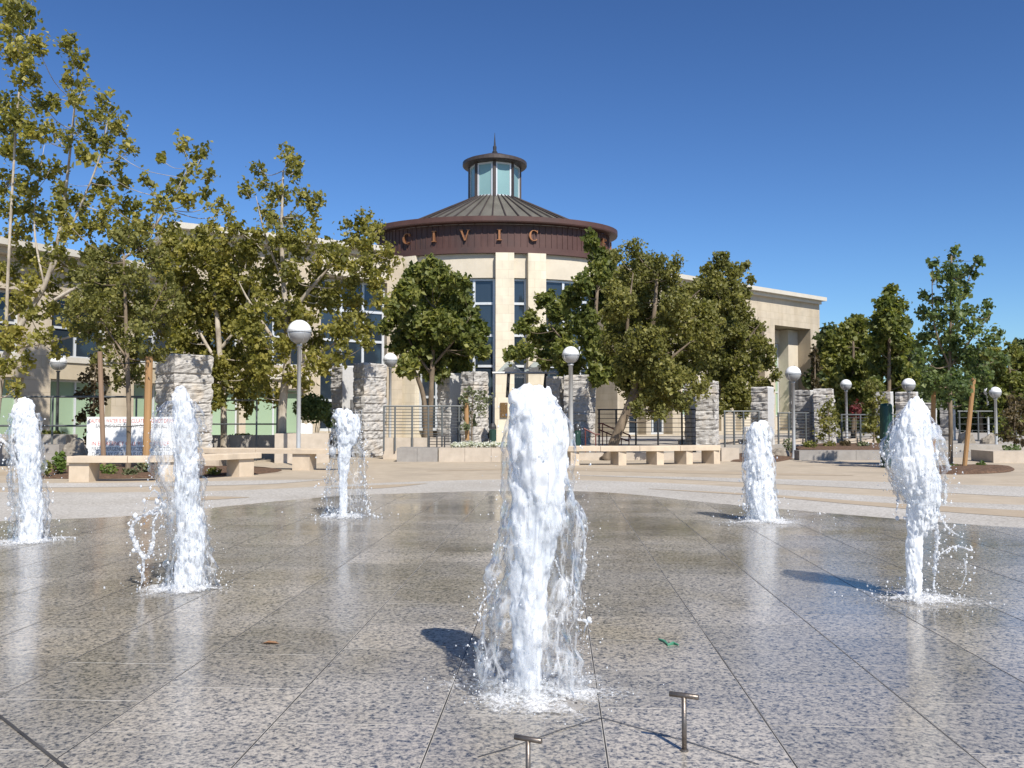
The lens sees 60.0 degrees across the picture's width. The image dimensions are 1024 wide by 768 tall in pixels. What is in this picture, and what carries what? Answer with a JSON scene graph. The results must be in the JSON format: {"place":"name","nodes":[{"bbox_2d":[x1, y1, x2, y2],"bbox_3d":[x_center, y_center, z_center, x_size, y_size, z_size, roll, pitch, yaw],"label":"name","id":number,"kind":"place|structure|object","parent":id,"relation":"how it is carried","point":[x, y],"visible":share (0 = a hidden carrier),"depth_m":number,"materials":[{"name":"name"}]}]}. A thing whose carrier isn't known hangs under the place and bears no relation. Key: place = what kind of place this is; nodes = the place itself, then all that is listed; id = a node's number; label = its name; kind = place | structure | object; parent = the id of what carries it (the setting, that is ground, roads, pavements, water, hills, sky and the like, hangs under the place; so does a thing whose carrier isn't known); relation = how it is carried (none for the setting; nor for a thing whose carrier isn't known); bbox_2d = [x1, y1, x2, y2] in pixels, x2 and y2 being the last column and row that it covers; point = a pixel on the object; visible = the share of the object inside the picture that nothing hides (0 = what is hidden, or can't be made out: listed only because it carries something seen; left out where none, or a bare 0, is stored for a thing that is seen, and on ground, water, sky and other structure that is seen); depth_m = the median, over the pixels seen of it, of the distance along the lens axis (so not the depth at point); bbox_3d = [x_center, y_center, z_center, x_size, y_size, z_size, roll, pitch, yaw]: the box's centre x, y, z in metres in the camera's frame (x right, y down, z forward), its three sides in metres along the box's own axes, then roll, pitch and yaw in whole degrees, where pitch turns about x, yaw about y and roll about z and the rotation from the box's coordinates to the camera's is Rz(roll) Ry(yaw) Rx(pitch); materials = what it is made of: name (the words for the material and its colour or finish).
{"place":"outdoors","nodes":[
{"label":"outdoors","id":0,"kind":"place"},
{"bbox_2d":[460,371,488,442],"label":"stone pillar","id":1,"kind":"structure","parent":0,"point":[478,380],"depth_m":34.10,"materials":[{"name":"stone"}]},
{"bbox_2d":[0,491,1023,767],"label":"splash pad paving","id":2,"kind":"structure","parent":0,"point":[180,721],"depth_m":4.94,"materials":[{"name":"stone"}]},
{"bbox_2d":[0,397,75,545],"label":"fountain jet","id":3,"kind":"object","parent":2,"relation":"on","point":[27,439],"visible":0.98,"depth_m":8.94,"materials":[{"name":"white liquid"}]},
{"bbox_2d":[103,385,254,595],"bbox_3d":[-2.379,0.840,6.522,0.975,1.664,0.895,0,-2,0],"label":"fountain jet","id":4,"kind":"object","parent":2,"relation":"on","point":[190,545],"visible":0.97,"depth_m":6.46,"materials":[{"name":"white liquid"}]},
{"bbox_2d":[281,408,398,520],"bbox_3d":[-2.158,1.062,11.347,1.403,1.506,1.395,0,-2,0],"label":"fountain jet","id":5,"kind":"object","parent":2,"relation":"on","point":[348,429],"visible":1,"depth_m":11.23,"materials":[{"name":"white liquid"}]},
{"bbox_2d":[0,715,758,767],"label":"drain joints","id":6,"kind":"object","parent":2,"relation":"on","point":[51,756],"visible":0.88,"depth_m":3.39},
{"bbox_2d":[0,491,1023,767],"bbox_3d":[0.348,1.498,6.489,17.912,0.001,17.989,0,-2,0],"label":"open joints","id":7,"kind":"object","parent":2,"relation":"on","point":[472,635],"visible":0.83,"depth_m":4.90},
{"bbox_2d":[535,697,583,713],"bbox_3d":[0.206,1.383,3.831,0.210,0.014,0.210,0,-2,0],"label":"nozzle plate","id":8,"kind":"object","parent":2,"relation":"on","point":[574,704],"visible":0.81,"depth_m":3.80,"materials":[{"name":"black metal"}]},
{"bbox_2d":[423,383,663,724],"bbox_3d":[0.059,0.753,4.009,1.207,1.527,1.213,2,-3,-42],"label":"fountain jet","id":9,"kind":"object","parent":8,"relation":"on","point":[538,443],"visible":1,"depth_m":3.97,"materials":[{"name":"white liquid"}]},
{"bbox_2d":[669,691,698,751],"bbox_3d":[0.643,1.287,3.311,0.110,0.264,0.032,-1,-3,24],"label":"valve key","id":10,"kind":"object","parent":2,"relation":"on","point":[683,696],"visible":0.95,"depth_m":3.30,"materials":[{"name":"metal"}]},
{"bbox_2d":[713,420,835,526],"bbox_3d":[3.059,1.195,10.809,1.612,1.517,1.724,-2,-3,39],"label":"fountain jet","id":11,"kind":"object","parent":2,"relation":"on","point":[759,481],"visible":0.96,"depth_m":10.71,"materials":[{"name":"white liquid"}]},
{"bbox_2d":[834,396,1004,618],"bbox_3d":[2.721,0.816,6.084,1.235,1.471,1.096,1,-3,-29],"label":"fountain jet","id":12,"kind":"object","parent":2,"relation":"on","point":[918,485],"visible":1,"depth_m":6.05,"materials":[{"name":"white liquid"}]},
{"bbox_2d":[0,455,1023,504],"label":"plaza paving","id":13,"kind":"structure","parent":0,"point":[379,470],"depth_m":19.93,"materials":[{"name":"beige concrete"}]},
{"bbox_2d":[0,444,65,465],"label":"planter wall","id":14,"kind":"structure","parent":13,"relation":"on","point":[49,451],"depth_m":24.21,"materials":[{"name":"grey concrete"}]},
{"bbox_2d":[0,434,77,459],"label":"planter wall","id":15,"kind":"structure","parent":13,"relation":"on","point":[61,438],"depth_m":26.57,"materials":[{"name":"grey concrete"}]},
{"bbox_2d":[49,355,66,431],"bbox_3d":[-15.453,0.737,30.142,0.548,3.461,0.548,0,-2,0],"label":"globe lamp","id":16,"kind":"object","parent":13,"relation":"on","point":[58,365],"visible":0.73,"depth_m":30.10,"materials":[{"name":"glass"}]},
{"bbox_2d":[0,396,143,443],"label":"railing","id":17,"kind":"object","parent":13,"relation":"on","point":[52,412],"visible":0.42,"depth_m":26.45,"materials":[{"name":"metal"}]},
{"bbox_2d":[72,354,109,444],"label":"tree","id":18,"kind":"object","parent":13,"relation":"on","point":[82,417],"visible":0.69,"depth_m":28.22,"materials":[{"name":"green plant"}]},
{"bbox_2d":[0,0,236,411],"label":"broadleaf tree","id":19,"kind":"object","parent":13,"relation":"on","point":[26,308],"visible":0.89,"depth_m":23.48,"materials":[{"name":"green plant"}]},
{"bbox_2d":[86,417,175,455],"bbox_3d":[-10.779,1.600,25.143,2.535,1.335,0.090,0,-2,0],"label":"water sign","id":20,"kind":"object","parent":13,"relation":"on","point":[115,438],"visible":0.67,"depth_m":25.11,"materials":[{"name":"white paint"}]},
{"bbox_2d":[41,463,281,478],"bbox_3d":[-8.834,2.076,21.934,5.445,0.112,6.385,2,-3,-34],"label":"mulch bed","id":21,"kind":"object","parent":13,"relation":"on","point":[118,474],"visible":0.3,"depth_m":19.78,"materials":[{"name":"brown soil"}]},
{"bbox_2d":[62,437,87,455],"bbox_3d":[-11.217,1.602,22.748,0.642,0.493,0.487,0,-2,0],"label":"boulder","id":22,"kind":"object","parent":21,"relation":"on","point":[75,446],"visible":0.89,"depth_m":22.61,"materials":[{"name":"grey stone"}]},
{"bbox_2d":[97,351,105,466],"bbox_3d":[-9.173,0.671,19.842,0.252,2.806,0.108,0,-2,0],"label":"timber stake","id":23,"kind":"object","parent":21,"relation":"on","point":[101,406],"visible":0.79,"depth_m":19.81,"materials":[{"name":"brown wood"}]},
{"bbox_2d":[59,221,190,469],"bbox_3d":[-9.026,-0.898,20.464,3.334,5.987,2.680,0,-2,0],"label":"broadleaf tree","id":24,"kind":"object","parent":21,"relation":"on","point":[115,289],"visible":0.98,"depth_m":20.39,"materials":[{"name":"green plant"}]},
{"bbox_2d":[142,356,152,470],"bbox_3d":[-8.213,0.730,19.987,0.192,2.698,0.169,0,-2,0],"label":"timber stake","id":25,"kind":"object","parent":21,"relation":"on","point":[147,401],"visible":0.74,"depth_m":19.94,"materials":[{"name":"brown wood"}]},
{"bbox_2d":[0,479,323,487],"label":"aggregate band","id":26,"kind":"object","parent":13,"relation":"on","point":[148,484],"visible":0.85,"depth_m":17.37,"materials":[{"name":"beige concrete"}]},
{"bbox_2d":[67,452,261,481],"bbox_3d":[-7.187,1.750,18.716,3.943,0.515,1.252,2,-3,-33],"label":"curved bench","id":27,"kind":"object","parent":13,"relation":"on","point":[84,468],"visible":0.84,"depth_m":18.09,"materials":[{"name":"concrete"}]},
{"bbox_2d":[155,354,213,462],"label":"stone pillar","id":28,"kind":"structure","parent":13,"relation":"on","point":[191,373],"depth_m":26.19,"materials":[{"name":"stone"}]},
{"bbox_2d":[144,216,276,447],"bbox_3d":[-9.671,-1.512,28.166,4.265,7.837,3.145,0,-2,0],"label":"broadleaf tree","id":29,"kind":"object","parent":13,"relation":"on","point":[221,292],"visible":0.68,"depth_m":27.84,"materials":[{"name":"green plant"}]},
{"bbox_2d":[211,435,274,458],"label":"planter wall","id":30,"kind":"structure","parent":13,"relation":"on","point":[248,441],"depth_m":28.62,"materials":[{"name":"grey concrete"}]},
{"bbox_2d":[212,399,277,460],"bbox_3d":[-8.236,1.411,27.171,2.608,1.876,0.068,0,-2,0],"label":"railing","id":31,"kind":"object","parent":13,"relation":"on","point":[257,423],"visible":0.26,"depth_m":27.16,"materials":[{"name":"metal"}]},
{"bbox_2d":[197,448,337,469],"bbox_3d":[-6.143,1.886,22.335,3.892,0.535,0.531,0,-2,11],"label":"curved bench","id":32,"kind":"object","parent":13,"relation":"on","point":[303,458],"visible":0.83,"depth_m":22.07,"materials":[{"name":"concrete"}]},
{"bbox_2d":[287,320,311,447],"bbox_3d":[-5.763,0.239,23.980,0.678,3.960,0.678,0,-2,0],"label":"globe lamp","id":33,"kind":"object","parent":13,"relation":"on","point":[299,332],"visible":0.88,"depth_m":23.90,"materials":[{"name":"white glass"}]},
{"bbox_2d":[274,433,328,462],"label":"planter wall","id":34,"kind":"structure","parent":13,"relation":"on","point":[308,440],"depth_m":25.88,"materials":[{"name":"beige concrete"}]},
{"bbox_2d":[222,141,404,432],"bbox_3d":[-5.981,-2.485,26.610,5.469,9.662,3.352,0,-2,0],"label":"broadleaf tree","id":35,"kind":"object","parent":34,"relation":"in","point":[340,327],"visible":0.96,"depth_m":26.27,"materials":[{"name":"green plant"}]},
{"bbox_2d":[291,393,331,432],"bbox_3d":[-6.636,1.356,29.387,1.337,2.170,0.972,0,-2,0],"label":"bush","id":36,"kind":"object","parent":13,"relation":"on","point":[312,409],"visible":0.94,"depth_m":29.22,"materials":[{"name":"green plant"}]},
{"bbox_2d":[352,362,386,457],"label":"stone pillar","id":37,"kind":"structure","parent":13,"relation":"on","point":[369,392],"depth_m":29.67,"materials":[{"name":"stone"}]},
{"bbox_2d":[383,437,443,458],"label":"planter wall","id":38,"kind":"structure","parent":13,"relation":"on","point":[389,452],"depth_m":28.37,"materials":[{"name":"beige concrete"}]},
{"bbox_2d":[383,405,461,450],"bbox_3d":[-2.869,1.417,28.422,2.511,1.464,0.059,0,-2,-7],"label":"railing","id":39,"kind":"object","parent":38,"relation":"on","point":[427,418],"visible":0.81,"depth_m":28.41,"materials":[{"name":"metal"}]},
{"bbox_2d":[397,447,439,461],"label":"planter wall","id":40,"kind":"structure","parent":13,"relation":"on","point":[417,454],"depth_m":26.41,"materials":[{"name":"grey concrete"}]},
{"bbox_2d":[439,447,510,461],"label":"planter wall","id":41,"kind":"structure","parent":13,"relation":"on","point":[466,454],"depth_m":26.48,"materials":[{"name":"beige concrete"}]},
{"bbox_2d":[458,385,493,440],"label":"sapling","id":42,"kind":"object","parent":41,"relation":"on","point":[465,425],"visible":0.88,"depth_m":27.44,"materials":[{"name":"green plant"}]},
{"bbox_2d":[0,479,1023,527],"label":"aggregate band","id":43,"kind":"object","parent":13,"relation":"on","point":[67,505],"visible":0.6,"depth_m":14.06,"materials":[{"name":"beige concrete"}]},
{"bbox_2d":[660,489,1023,516],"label":"ochre band","id":44,"kind":"object","parent":43,"relation":"on","point":[1005,512],"visible":0.86,"depth_m":12.72,"materials":[{"name":"concrete"}]},
{"bbox_2d":[562,346,579,457],"bbox_3d":[1.639,0.598,24.702,0.499,3.302,0.499,0,-2,0],"label":"globe lamp","id":45,"kind":"object","parent":13,"relation":"on","point":[570,354],"visible":0.93,"depth_m":24.63,"materials":[{"name":"grey metal"}]},
{"bbox_2d":[437,468,831,474],"bbox_3d":[2.972,2.126,21.735,9.924,0.001,2.162,0,-2,10],"label":"ochre band","id":46,"kind":"object","parent":13,"relation":"on","point":[649,470],"visible":0.82,"depth_m":21.82,"materials":[{"name":"concrete"}]},
{"bbox_2d":[579,452,700,459],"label":"planter wall","id":47,"kind":"structure","parent":13,"relation":"on","point":[629,456],"depth_m":27.51,"materials":[{"name":"beige concrete"}]},
{"bbox_2d":[567,445,719,464],"bbox_3d":[3.668,1.996,24.920,4.607,0.525,0.845,0,-2,-11],"label":"curved bench","id":48,"kind":"object","parent":13,"relation":"on","point":[683,454],"visible":0.92,"depth_m":24.70,"materials":[{"name":"concrete"}]},
{"bbox_2d":[598,237,726,460],"bbox_3d":[4.722,-1.127,27.706,4.197,7.215,3.818,0,-2,0],"label":"broadleaf tree","id":49,"kind":"object","parent":13,"relation":"on","point":[650,380],"visible":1,"depth_m":27.26,"materials":[{"name":"green plant"}]},
{"bbox_2d":[695,380,719,451],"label":"stone pillar","id":50,"kind":"structure","parent":13,"relation":"on","point":[707,421],"depth_m":30.63,"materials":[{"name":"stone"}]},
{"bbox_2d":[581,475,1023,496],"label":"aggregate band","id":51,"kind":"object","parent":13,"relation":"on","point":[1017,491],"visible":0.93,"depth_m":16.84,"materials":[{"name":"beige concrete"}]},
{"bbox_2d":[794,450,879,459],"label":"planter wall","id":52,"kind":"structure","parent":13,"relation":"on","point":[835,455],"depth_m":27.36,"materials":[{"name":"beige concrete"}]},
{"bbox_2d":[880,403,892,467],"bbox_3d":[9.817,1.347,23.245,0.311,1.685,0.311,1,-3,-26],"label":"green post","id":53,"kind":"object","parent":13,"relation":"on","point":[886,416],"visible":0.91,"depth_m":23.13,"materials":[{"name":"metal"}]},
{"bbox_2d":[936,464,1014,473],"bbox_3d":[11.479,2.086,22.108,1.850,0.106,4.472,-1,-3,29],"label":"mulch bed","id":54,"kind":"object","parent":13,"relation":"on","point":[975,469],"visible":0.85,"depth_m":21.14,"materials":[{"name":"brown wood"}]},
{"bbox_2d":[909,242,1011,464],"bbox_3d":[11.454,-0.816,22.642,2.322,6.003,2.914,-1,-3,29],"label":"broadleaf tree","id":55,"kind":"object","parent":54,"relation":"on","point":[952,353],"visible":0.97,"depth_m":22.45,"materials":[{"name":"green plant"}]},
{"bbox_2d":[962,378,975,465],"bbox_3d":[11.510,0.987,22.331,0.390,2.289,0.112,0,-2,0],"label":"timber stake","id":56,"kind":"object","parent":54,"relation":"on","point":[968,431],"visible":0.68,"depth_m":22.29,"materials":[{"name":"brown wood"}]},
{"bbox_2d":[971,450,1023,462],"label":"planter box","id":57,"kind":"object","parent":13,"relation":"on","point":[1004,456],"visible":1,"depth_m":25.81,"materials":[{"name":"beige concrete"}]},
{"bbox_2d":[995,391,1023,447],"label":"sapling","id":58,"kind":"object","parent":13,"relation":"on","point":[1014,418],"visible":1,"depth_m":29.44,"materials":[{"name":"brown plant"}]},
{"bbox_2d":[0,0,1023,416],"label":"sky","id":59,"kind":"structure","parent":0,"point":[834,148],"materials":[{"name":"blue"}]},
{"bbox_2d":[85,428,1023,454],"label":"terrace ground","id":60,"kind":"structure","parent":0,"point":[940,447],"depth_m":33.38,"materials":[{"name":"grey concrete"}]},
{"bbox_2d":[383,353,397,437],"bbox_3d":[-4.348,0.558,31.621,0.530,3.339,0.530,0,-2,0],"label":"globe lamp","id":61,"kind":"object","parent":60,"relation":"on","point":[390,360],"visible":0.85,"depth_m":31.55,"materials":[{"name":"grey metal"}]},
{"bbox_2d":[0,134,826,442],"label":"civic building","id":62,"kind":"structure","parent":60,"relation":"on","point":[502,242],"depth_m":42.58,"materials":[{"name":"paint"}]},
{"bbox_2d":[0,378,16,433],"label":"window","id":63,"kind":"structure","parent":62,"relation":"in","point":[7,404],"depth_m":31.67,"materials":[{"name":"glass"}]},
{"bbox_2d":[50,379,104,439],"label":"window","id":64,"kind":"structure","parent":62,"relation":"in","point":[69,408],"depth_m":33.83,"materials":[{"name":"glass"}]},
{"bbox_2d":[51,296,104,357],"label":"window","id":65,"kind":"structure","parent":62,"relation":"in","point":[76,350],"depth_m":34.03,"materials":[{"name":"glass"}]},
{"bbox_2d":[133,383,156,416],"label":"window","id":66,"kind":"structure","parent":62,"relation":"in","point":[139,391],"depth_m":36.69,"materials":[{"name":"glass"}]},
{"bbox_2d":[211,390,236,434],"bbox_3d":[-12.742,1.249,38.359,1.414,2.191,0.965,0,-2,0],"label":"window","id":67,"kind":"structure","parent":62,"relation":"in","point":[231,415],"depth_m":38.62,"materials":[{"name":"glass"}]},
{"bbox_2d":[245,389,301,434],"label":"window","id":68,"kind":"structure","parent":62,"relation":"in","point":[264,416],"depth_m":39.59,"materials":[{"name":"glass"}]},
{"bbox_2d":[320,279,383,430],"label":"window","id":69,"kind":"structure","parent":62,"relation":"in","point":[376,356],"depth_m":41.97,"materials":[{"name":"glass"}]},
{"bbox_2d":[419,278,494,430],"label":"window","id":70,"kind":"structure","parent":62,"relation":"in","point":[484,288],"depth_m":42.64,"materials":[{"name":"glass"}]},
{"bbox_2d":[477,161,492,195],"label":"lantern window","id":71,"kind":"structure","parent":62,"relation":"in","point":[485,169],"depth_m":44.94,"materials":[{"name":"glass"}]},
{"bbox_2d":[496,161,510,195],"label":"lantern window","id":72,"kind":"structure","parent":62,"relation":"in","point":[503,169],"depth_m":44.95,"materials":[{"name":"glass"}]},
{"bbox_2d":[514,279,525,388],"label":"window","id":73,"kind":"structure","parent":62,"relation":"in","point":[519,284],"depth_m":42.72,"materials":[{"name":"glass"}]},
{"bbox_2d":[546,280,589,376],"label":"window","id":74,"kind":"structure","parent":62,"relation":"in","point":[559,285],"depth_m":43.25,"materials":[{"name":"glass"}]},
{"bbox_2d":[373,252,492,437],"bbox_3d":[-3.153,-1.344,34.824,4.754,7.443,3.877,0,-2,0],"label":"broadleaf tree","id":75,"kind":"object","parent":60,"relation":"on","point":[449,329],"visible":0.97,"depth_m":34.28,"materials":[{"name":"green plant"}]},
{"bbox_2d":[436,373,461,441],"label":"stone pillar","id":76,"kind":"structure","parent":60,"relation":"on","point":[449,392],"depth_m":35.50,"materials":[{"name":"stone"}]},
{"bbox_2d":[495,398,509,443],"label":"plaque wall","id":77,"kind":"structure","parent":60,"relation":"on","point":[501,418],"depth_m":32.85,"materials":[{"name":"stone"}]},
{"bbox_2d":[492,362,555,397],"bbox_3d":[0.560,0.746,38.781,2.897,3.436,2.698,0,-2,0],"label":"entrance canopy","id":78,"kind":"object","parent":60,"relation":"on","point":[532,368],"visible":0.68,"depth_m":37.62,"materials":[{"name":"white metal"}]},
{"bbox_2d":[546,376,563,415],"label":"stone pillar","id":79,"kind":"structure","parent":60,"relation":"on","point":[556,384],"depth_m":33.93,"materials":[{"name":"stone"}]},
{"bbox_2d":[502,226,634,387],"bbox_3d":[2.447,-1.639,35.037,4.721,8.647,5.370,-2,-3,40],"label":"broadleaf tree","id":80,"kind":"object","parent":60,"relation":"on","point":[557,338],"visible":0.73,"depth_m":33.78,"materials":[{"name":"green plant"}]},
{"bbox_2d":[563,375,595,443],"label":"stone pillar","id":81,"kind":"structure","parent":60,"relation":"on","point":[584,398],"depth_m":32.88,"materials":[{"name":"stone"}]},
{"bbox_2d":[597,409,695,445],"bbox_3d":[4.835,1.557,31.581,3.594,1.339,0.063,0,-2,0],"label":"railing","id":82,"kind":"object","parent":60,"relation":"on","point":[636,427],"visible":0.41,"depth_m":31.57,"materials":[{"name":"black metal"}]},
{"bbox_2d":[684,384,695,444],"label":"stone pillar","id":83,"kind":"structure","parent":60,"relation":"on","point":[690,432],"depth_m":31.69,"materials":[{"name":"stone"}]},
{"bbox_2d":[689,251,782,418],"bbox_3d":[8.738,-1.403,35.431,4.291,7.636,4.230,0,-2,0],"label":"broadleaf tree","id":84,"kind":"object","parent":60,"relation":"on","point":[748,346],"visible":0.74,"depth_m":34.65,"materials":[{"name":"green plant"}]},
{"bbox_2d":[723,411,759,446],"bbox_3d":[8.198,1.590,31.652,1.336,1.280,0.059,0,-2,-6],"label":"railing","id":85,"kind":"object","parent":60,"relation":"on","point":[734,431],"visible":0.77,"depth_m":31.61,"materials":[{"name":"metal"}]},
{"bbox_2d":[777,412,814,443],"bbox_3d":[10.573,1.659,32.716,1.796,1.228,0.056,1,-2,-17],"label":"railing","id":86,"kind":"object","parent":60,"relation":"on","point":[789,427],"visible":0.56,"depth_m":32.61,"materials":[{"name":"metal"}]},
{"bbox_2d":[812,388,836,442],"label":"stone pillar","id":87,"kind":"structure","parent":60,"relation":"on","point":[819,396],"depth_m":32.53,"materials":[{"name":"stone"}]},
{"bbox_2d":[801,321,850,428],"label":"distant tree","id":88,"kind":"object","parent":60,"relation":"on","point":[818,337],"visible":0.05,"depth_m":56.77,"materials":[{"name":"green plant"}]},
{"bbox_2d":[796,443,879,449],"bbox_3d":[12.547,2.269,33.735,3.719,0.121,11.722,-1,-2,20],"label":"mulch bed","id":89,"kind":"object","parent":60,"relation":"on","point":[820,446],"visible":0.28,"depth_m":29.11,"materials":[{"name":"brown soil"}]},
{"bbox_2d":[808,347,822,429],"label":"cypress","id":90,"kind":"object","parent":89,"relation":"on","point":[813,356],"visible":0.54,"depth_m":33.88,"materials":[{"name":"green plant"}]},
{"bbox_2d":[810,395,843,442],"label":"sapling","id":91,"kind":"object","parent":89,"relation":"on","point":[826,424],"visible":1,"depth_m":30.08,"materials":[{"name":"green plant"}]},
{"bbox_2d":[860,379,889,444],"bbox_3d":[12.899,1.128,31.604,1.020,2.641,1.337,0,-2,0],"label":"shrub","id":92,"kind":"object","parent":89,"relation":"on","point":[873,405],"visible":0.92,"depth_m":31.51,"materials":[{"name":"green plant"}]},
{"bbox_2d":[819,313,874,437],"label":"broadleaf tree","id":93,"kind":"object","parent":60,"relation":"on","point":[846,340],"visible":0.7,"depth_m":43.92,"materials":[{"name":"green plant"}]},
{"bbox_2d":[860,283,921,416],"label":"broadleaf tree","id":94,"kind":"object","parent":60,"relation":"on","point":[888,342],"visible":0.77,"depth_m":40.12,"materials":[{"name":"green plant"}]},
{"bbox_2d":[893,338,939,424],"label":"distant tree","id":95,"kind":"object","parent":60,"relation":"on","point":[924,397],"visible":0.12,"depth_m":58.55,"materials":[{"name":"green plant"}]},
{"bbox_2d":[940,399,955,440],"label":"stone pillar","id":96,"kind":"structure","parent":60,"relation":"on","point":[943,422],"depth_m":38.41,"materials":[{"name":"stone"}]},
{"bbox_2d":[955,348,1007,432],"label":"distant tree","id":97,"kind":"object","parent":60,"relation":"on","point":[982,421],"visible":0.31,"depth_m":61.70,"materials":[{"name":"green plant"}]},
{"label":"ground","id":98,"kind":"structure","parent":0,"visible":0},
{"bbox_2d":[329,365,353,454],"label":"stone pillar","id":99,"kind":"structure","parent":98,"relation":"on","point":[342,381],"depth_m":31.46,"materials":[{"name":"stone"}]},
{"bbox_2d":[732,453,792,461],"bbox_3d":[9.407,2.506,32.558,2.469,0.110,14.234,-1,-2,17],"label":"mulch bed","id":100,"kind":"object","parent":98,"relation":"on","point":[775,459],"visible":0.13,"depth_m":27.45,"materials":[{"name":"brown soil"}]},
{"bbox_2d":[785,366,800,458],"bbox_3d":[9.101,0.912,28.663,0.522,2.994,0.522,0,-2,0],"label":"globe lamp","id":101,"kind":"object","parent":100,"relation":"on","point":[792,373],"visible":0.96,"depth_m":28.60,"materials":[{"name":"grey metal"}]},
{"bbox_2d":[751,386,774,444],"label":"stone pillar","id":102,"kind":"structure","parent":98,"relation":"on","point":[763,401],"depth_m":31.82,"materials":[{"name":"stone"}]},
{"bbox_2d":[791,390,814,438],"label":"stone pillar","id":103,"kind":"structure","parent":98,"relation":"on","point":[804,401],"depth_m":33.27,"materials":[{"name":"stone"}]},
{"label":"mulch bed","id":104,"kind":"structure","parent":0,"visible":0},
{"bbox_2d":[978,339,1023,440],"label":"broadleaf tree","id":105,"kind":"object","parent":104,"relation":"on","point":[1008,381],"visible":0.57,"depth_m":36.67,"materials":[{"name":"green plant"}]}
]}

